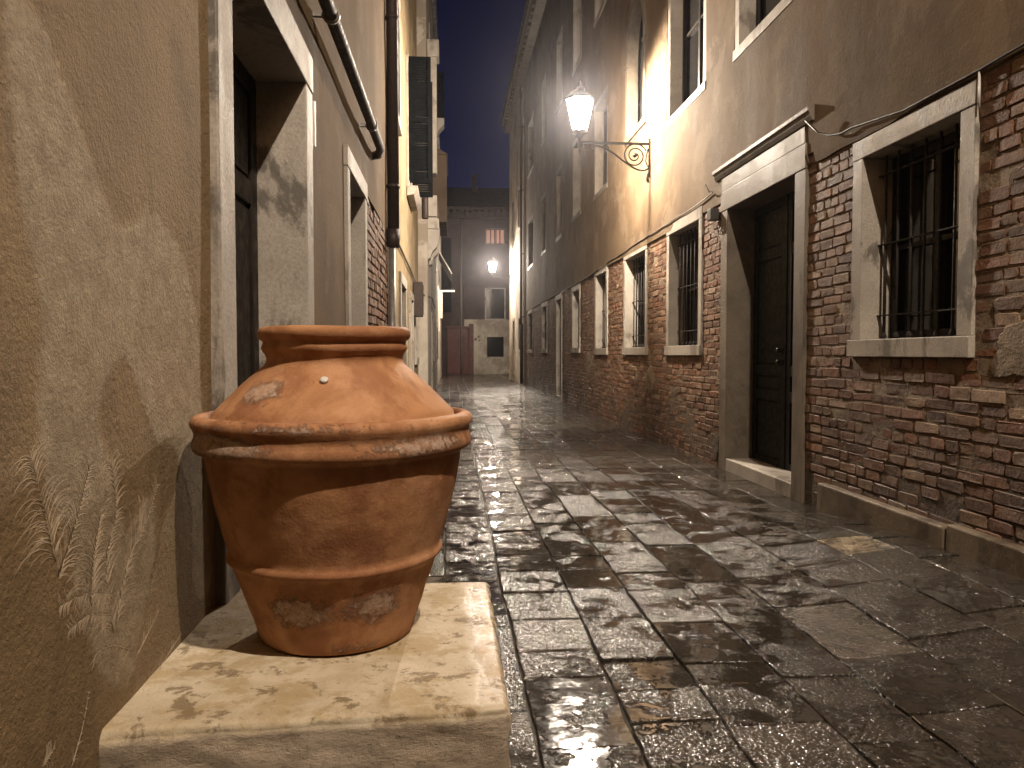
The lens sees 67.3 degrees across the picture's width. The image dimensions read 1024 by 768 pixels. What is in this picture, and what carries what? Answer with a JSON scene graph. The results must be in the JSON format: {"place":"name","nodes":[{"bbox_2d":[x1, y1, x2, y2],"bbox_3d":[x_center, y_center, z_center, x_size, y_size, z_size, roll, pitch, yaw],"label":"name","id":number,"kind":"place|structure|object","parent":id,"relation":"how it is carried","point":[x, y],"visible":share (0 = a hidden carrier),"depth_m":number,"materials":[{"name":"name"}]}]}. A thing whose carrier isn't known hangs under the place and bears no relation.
{"place":"outdoors","nodes":[
{"label":"outdoors","id":0,"kind":"place"},
{"bbox_2d":[437,0,525,187],"label":"sky","id":1,"kind":"structure","parent":0,"point":[478,39],"materials":[{"name":"blue"}]},
{"bbox_2d":[439,374,922,767],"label":"ground","id":2,"kind":"structure","parent":0,"point":[522,676],"depth_m":3.14,"materials":[{"name":"grey stone"}]},
{"bbox_2d":[0,0,387,767],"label":"ochre house","id":3,"kind":"structure","parent":2,"relation":"on","point":[188,210],"depth_m":1.61,"materials":[{"name":"paint"}]},
{"bbox_2d":[207,0,313,605],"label":"door","id":4,"kind":"structure","parent":3,"relation":"in","point":[261,63],"depth_m":3.18,"materials":[{"name":"stone"}]},
{"bbox_2d":[313,101,315,146],"bbox_3d":[-0.926,-1.218,3.603,0.010,0.210,0.020,0,2,-5],"label":"conduit strip","id":5,"kind":"object","parent":3,"relation":"attached to","point":[314,123],"visible":1,"depth_m":3.60,"materials":[{"name":"white paint"}]},
{"bbox_2d":[313,0,384,159],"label":"wall pipe","id":6,"kind":"object","parent":3,"relation":"attached to","point":[329,13],"depth_m":4.29,"materials":[{"name":"brown metal"}]},
{"bbox_2d":[343,144,367,325],"bbox_3d":[-1.201,-0.754,5.318,0.315,1.491,1.156,0,2,-5],"label":"window","id":7,"kind":"structure","parent":3,"relation":"in","point":[355,185],"depth_m":5.73,"materials":[{"name":"stone"}]},
{"bbox_2d":[385,0,399,325],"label":"downpipe","id":8,"kind":"object","parent":3,"relation":"attached to","point":[392,185],"visible":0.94,"depth_m":7.84,"materials":[{"name":"brown metal"}]},
{"bbox_2d":[388,0,432,374],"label":"yellow house","id":9,"kind":"structure","parent":2,"relation":"on","point":[415,132],"depth_m":11.74,"materials":[{"name":"paint"}]},
{"bbox_2d":[398,0,401,136],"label":"window","id":10,"kind":"structure","parent":9,"relation":"in","point":[399,75],"depth_m":9.76,"materials":[{"name":"stone"}]},
{"bbox_2d":[399,271,406,365],"bbox_3d":[-1.600,-0.336,10.451,0.291,2.253,1.308,0,2,-5],"label":"door","id":11,"kind":"structure","parent":9,"relation":"in","point":[402,280],"depth_m":10.94,"materials":[{"name":"stone"}]},
{"bbox_2d":[406,54,411,185],"bbox_3d":[-1.765,-4.036,12.283,0.316,2.002,1.177,0,2,-5],"label":"window","id":12,"kind":"structure","parent":9,"relation":"in","point":[408,182],"depth_m":11.72,"materials":[{"name":"stone"}]},
{"bbox_2d":[409,291,413,371],"bbox_3d":[-1.783,-0.401,12.743,0.292,2.203,0.909,0,2,-5],"label":"door","id":13,"kind":"structure","parent":9,"relation":"in","point":[411,297],"depth_m":12.33,"materials":[{"name":"stone"}]},
{"bbox_2d":[414,317,418,364],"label":"window","id":14,"kind":"structure","parent":9,"relation":"in","point":[415,318],"depth_m":14.30,"materials":[{"name":"stone"}]},
{"bbox_2d":[399,245,435,307],"bbox_3d":[-1.743,-1.869,14.947,0.223,0.184,13.803,0,2,-3],"label":"ledge cable","id":15,"kind":"object","parent":9,"relation":"attached to","point":[402,252],"visible":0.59,"depth_m":11.81,"materials":[{"name":"black rubber"}]},
{"bbox_2d":[413,282,423,316],"bbox_3d":[-1.657,-1.497,13.638,0.172,0.600,0.350,0,2,-5],"label":"meter box","id":16,"kind":"object","parent":9,"relation":"attached to","point":[418,290],"visible":0.92,"depth_m":13.47,"materials":[{"name":"grey metal"}]},
{"bbox_2d":[423,285,423,314],"bbox_3d":[-1.576,-1.497,13.645,0.011,0.520,0.270,0,2,-5],"label":"cabinet door","id":17,"kind":"structure","parent":16,"relation":"in","point":[423,285],"depth_m":13.66,"materials":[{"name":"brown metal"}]},
{"bbox_2d":[422,197,427,218],"bbox_3d":[-1.640,-3.210,13.798,0.278,0.491,0.120,0,2,-5],"label":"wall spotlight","id":18,"kind":"object","parent":9,"relation":"attached to","point":[424,207],"depth_m":13.76,"materials":[{"name":"metal"}]},
{"bbox_2d":[435,137,441,389],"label":"white house","id":19,"kind":"structure","parent":2,"relation":"on","point":[438,332],"depth_m":31.48,"materials":[{"name":"paint"}]},
{"bbox_2d":[435,323,436,389],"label":"window","id":20,"kind":"structure","parent":19,"relation":"in","point":[435,323],"depth_m":26.25,"materials":[{"name":"stone"}]},
{"bbox_2d":[437,327,438,358],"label":"window","id":21,"kind":"structure","parent":19,"relation":"in","point":[437,327],"depth_m":28.83,"materials":[{"name":"stone"}]},
{"bbox_2d":[438,254,438,285],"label":"window","id":22,"kind":"structure","parent":19,"relation":"in","point":[438,254],"depth_m":31.58,"materials":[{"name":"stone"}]},
{"bbox_2d":[439,251,451,281],"bbox_3d":[-2.960,-5.112,34.194,0.605,1.270,3.010,0,2,-5],"label":"canvas awning","id":23,"kind":"object","parent":19,"relation":"attached to","point":[445,267],"visible":0.86,"depth_m":33.36,"materials":[{"name":"beige fabric"}]},
{"bbox_2d":[440,290,454,317],"bbox_3d":[-3.097,-3.820,36.849,0.700,1.340,0.200,0,2,-5],"label":"ledge shelf","id":24,"kind":"object","parent":19,"relation":"attached to","point":[441,303],"visible":0.86,"depth_m":36.73,"materials":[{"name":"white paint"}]},
{"bbox_2d":[441,174,508,373],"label":"end house","id":25,"kind":"structure","parent":2,"relation":"on","point":[475,329],"depth_m":44.83,"materials":[{"name":"grey paint"}]},
{"bbox_2d":[485,228,504,244],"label":"window","id":26,"kind":"structure","parent":25,"relation":"in","point":[492,236],"depth_m":44.89,"materials":[{"name":"glass"}]},
{"bbox_2d":[485,288,505,319],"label":"window","id":27,"kind":"structure","parent":25,"relation":"in","point":[495,298],"depth_m":45.09,"materials":[{"name":"stone"}]},
{"bbox_2d":[486,337,504,358],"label":"window","id":28,"kind":"structure","parent":25,"relation":"in","point":[495,345],"depth_m":45.20,"materials":[{"name":"glass"}]},
{"bbox_2d":[509,84,524,384],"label":"pale house","id":29,"kind":"structure","parent":2,"relation":"on","point":[516,260],"depth_m":32.00,"materials":[{"name":"paint"}]},
{"bbox_2d":[488,256,512,287],"bbox_3d":[-0.525,-4.971,34.098,1.122,1.420,0.413,0,2,-5],"label":"street lamp","id":30,"kind":"object","parent":29,"relation":"attached to","point":[492,260],"visible":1,"depth_m":34.10,"materials":[{"name":"metal"}]},
{"bbox_2d":[511,197,513,241],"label":"window","id":31,"kind":"structure","parent":29,"relation":"in","point":[513,197],"depth_m":33.92,"materials":[{"name":"stone"}]},
{"bbox_2d":[512,318,514,352],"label":"window","id":32,"kind":"structure","parent":29,"relation":"in","point":[513,320],"depth_m":33.62,"materials":[{"name":"stone"}]},
{"bbox_2d":[517,183,519,231],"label":"window","id":33,"kind":"structure","parent":29,"relation":"in","point":[518,228],"depth_m":31.35,"materials":[{"name":"stone"}]},
{"bbox_2d":[518,315,519,352],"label":"window","id":34,"kind":"structure","parent":29,"relation":"in","point":[519,315],"depth_m":31.25,"materials":[{"name":"stone"}]},
{"bbox_2d":[500,0,1023,580],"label":"plastered building","id":35,"kind":"structure","parent":2,"relation":"on","point":[826,324],"depth_m":6.19,"materials":[{"name":"brown paint"}]},
{"bbox_2d":[527,309,532,352],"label":"window","id":36,"kind":"structure","parent":35,"relation":"in","point":[530,313],"depth_m":27.86,"materials":[{"name":"stone"}]},
{"bbox_2d":[527,213,532,270],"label":"window","id":37,"kind":"structure","parent":35,"relation":"in","point":[530,222],"depth_m":27.75,"materials":[{"name":"stone"}]},
{"bbox_2d":[527,110,533,178],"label":"window","id":38,"kind":"structure","parent":35,"relation":"in","point":[531,123],"depth_m":27.61,"materials":[{"name":"stone"}]},
{"bbox_2d":[541,191,545,255],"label":"window","id":39,"kind":"structure","parent":35,"relation":"in","point":[543,199],"depth_m":23.55,"materials":[{"name":"stone"}]},
{"bbox_2d":[541,74,545,147],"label":"window","id":40,"kind":"structure","parent":35,"relation":"in","point":[544,81],"depth_m":23.44,"materials":[{"name":"stone"}]},
{"bbox_2d":[541,301,547,352],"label":"window","id":41,"kind":"structure","parent":35,"relation":"in","point":[544,305],"depth_m":23.62,"materials":[{"name":"stone"}]},
{"bbox_2d":[555,163,561,242],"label":"window","id":42,"kind":"structure","parent":35,"relation":"in","point":[559,172],"depth_m":20.28,"materials":[{"name":"stone"}]},
{"bbox_2d":[556,24,562,113],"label":"window","id":43,"kind":"structure","parent":35,"relation":"in","point":[559,48],"depth_m":20.15,"materials":[{"name":"stone"}]},
{"bbox_2d":[556,293,562,400],"bbox_3d":[1.346,-0.957,20.023,0.291,2.743,1.058,0,2,-5],"label":"door","id":44,"kind":"structure","parent":35,"relation":"in","point":[559,298],"depth_m":20.42,"materials":[{"name":"stone"}]},
{"bbox_2d":[571,283,580,352],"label":"window","id":45,"kind":"structure","parent":35,"relation":"in","point":[576,291],"depth_m":17.72,"materials":[{"name":"stone"}]},
{"bbox_2d":[572,137,581,222],"bbox_3d":[1.513,-4.573,17.066,0.189,1.801,1.226,0,2,-5],"label":"window","id":46,"kind":"structure","parent":35,"relation":"in","point":[577,158],"depth_m":17.54,"materials":[{"name":"stone"}]},
{"bbox_2d":[572,0,581,77],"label":"window","id":47,"kind":"structure","parent":35,"relation":"in","point":[577,4],"depth_m":17.42,"materials":[{"name":"stone"}]},
{"bbox_2d":[593,84,607,201],"bbox_3d":[1.759,-4.447,14.355,0.246,1.843,1.377,0,2,-5],"label":"window","id":48,"kind":"structure","parent":35,"relation":"in","point":[600,110],"depth_m":14.89,"materials":[{"name":"stone"}]},
{"bbox_2d":[594,0,606,27],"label":"window","id":49,"kind":"structure","parent":35,"relation":"in","point":[599,4],"depth_m":14.80,"materials":[{"name":"stone"}]},
{"bbox_2d":[593,264,608,354],"bbox_3d":[1.789,-1.367,14.423,0.294,1.642,1.227,0,2,-5],"label":"window","id":50,"kind":"structure","parent":35,"relation":"in","point":[601,277],"depth_m":14.88,"materials":[{"name":"stone"}]},
{"bbox_2d":[564,79,650,182],"bbox_3d":[1.328,-3.532,10.734,1.222,1.420,0.413,0,2,-5],"label":"street lamp","id":51,"kind":"object","parent":35,"relation":"attached to","point":[579,95],"visible":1,"depth_m":10.73,"materials":[{"name":"metal"}]},
{"bbox_2d":[622,243,648,354],"bbox_3d":[1.999,-1.269,11.773,0.297,1.653,1.527,0,2,-5],"label":"window","id":52,"kind":"structure","parent":35,"relation":"in","point":[636,267],"depth_m":12.32,"materials":[{"name":"stone"}]},
{"bbox_2d":[624,0,646,146],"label":"arched window","id":53,"kind":"structure","parent":35,"relation":"in","point":[635,61],"depth_m":12.02,"materials":[{"name":"stone"}]},
{"bbox_2d":[562,184,713,291],"bbox_3d":[1.649,-2.215,13.771,0.099,0.265,11.256,0,2,-5],"label":"wall cable","id":54,"kind":"object","parent":35,"relation":"attached to","point":[653,232],"depth_m":10.35,"materials":[{"name":"grey metal"}]},
{"bbox_2d":[664,206,703,355],"bbox_3d":[2.195,-1.183,9.333,0.295,1.673,1.447,0,2,-5],"label":"window","id":55,"kind":"structure","parent":35,"relation":"in","point":[684,254],"depth_m":9.73,"materials":[{"name":"stone"}]},
{"bbox_2d":[665,0,705,128],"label":"window","id":56,"kind":"structure","parent":35,"relation":"in","point":[686,18],"depth_m":9.75,"materials":[{"name":"stone"}]},
{"bbox_2d":[707,208,718,221],"bbox_3d":[2.113,-1.779,8.096,0.090,0.120,0.132,0,2,-5],"label":"wall lamp box","id":57,"kind":"object","parent":35,"relation":"attached to","point":[712,214],"visible":1,"depth_m":8.03,"materials":[{"name":"white paint"}]},
{"bbox_2d":[733,0,793,61],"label":"window","id":58,"kind":"structure","parent":35,"relation":"in","point":[752,17],"depth_m":7.43,"materials":[{"name":"stone"}]},
{"bbox_2d":[712,104,814,502],"bbox_3d":[2.391,-0.652,7.077,0.405,3.151,2.170,0,2,-5],"label":"door","id":59,"kind":"structure","parent":35,"relation":"in","point":[765,197],"depth_m":7.37,"materials":[{"name":"stone"}]},
{"bbox_2d":[846,80,981,357],"bbox_3d":[2.559,-0.908,4.775,0.295,1.483,1.286,0,2,-5],"label":"window","id":60,"kind":"structure","parent":35,"relation":"in","point":[915,213],"depth_m":4.90,"materials":[{"name":"stone"}]},
{"bbox_2d":[805,42,1023,135],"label":"sagging cable","id":61,"kind":"object","parent":35,"relation":"attached to","point":[943,88],"visible":1,"depth_m":4.48,"materials":[{"name":"black rubber"}]},
{"bbox_2d":[978,71,980,107],"bbox_3d":[2.471,-1.556,4.065,0.012,0.190,0.014,-2,3,-35],"label":"wire end","id":62,"kind":"object","parent":35,"relation":"attached to","point":[979,89],"visible":1,"depth_m":4.06,"materials":[{"name":"white paint"}]},
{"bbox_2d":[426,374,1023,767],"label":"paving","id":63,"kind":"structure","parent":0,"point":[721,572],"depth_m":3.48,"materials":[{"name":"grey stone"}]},
{"bbox_2d":[99,582,510,767],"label":"stone block","id":64,"kind":"structure","parent":63,"relation":"on","point":[224,686],"depth_m":1.55,"materials":[{"name":"beige stone"}]},
{"bbox_2d":[189,325,471,655],"bbox_3d":[-0.442,0.239,1.939,0.682,0.765,0.683,0,2,-5],"label":"terracotta jar","id":65,"kind":"object","parent":64,"relation":"on","point":[330,454],"visible":1,"depth_m":1.72,"materials":[{"name":"orange ceramic"}]},
{"bbox_2d":[416,0,447,391],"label":"balcony house","id":66,"kind":"structure","parent":63,"relation":"on","point":[432,228],"depth_m":15.89,"materials":[{"name":"paint"}]},
{"bbox_2d":[431,312,432,388],"bbox_3d":[-2.046,-0.646,18.987,0.183,2.202,1.008,0,2,-5],"label":"door","id":67,"kind":"structure","parent":66,"relation":"in","point":[431,312],"depth_m":18.66,"materials":[{"name":"stone"}]},
{"bbox_2d":[433,317,434,360],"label":"window","id":68,"kind":"structure","parent":66,"relation":"in","point":[433,317],"depth_m":21.08,"materials":[{"name":"stone"}]}
]}

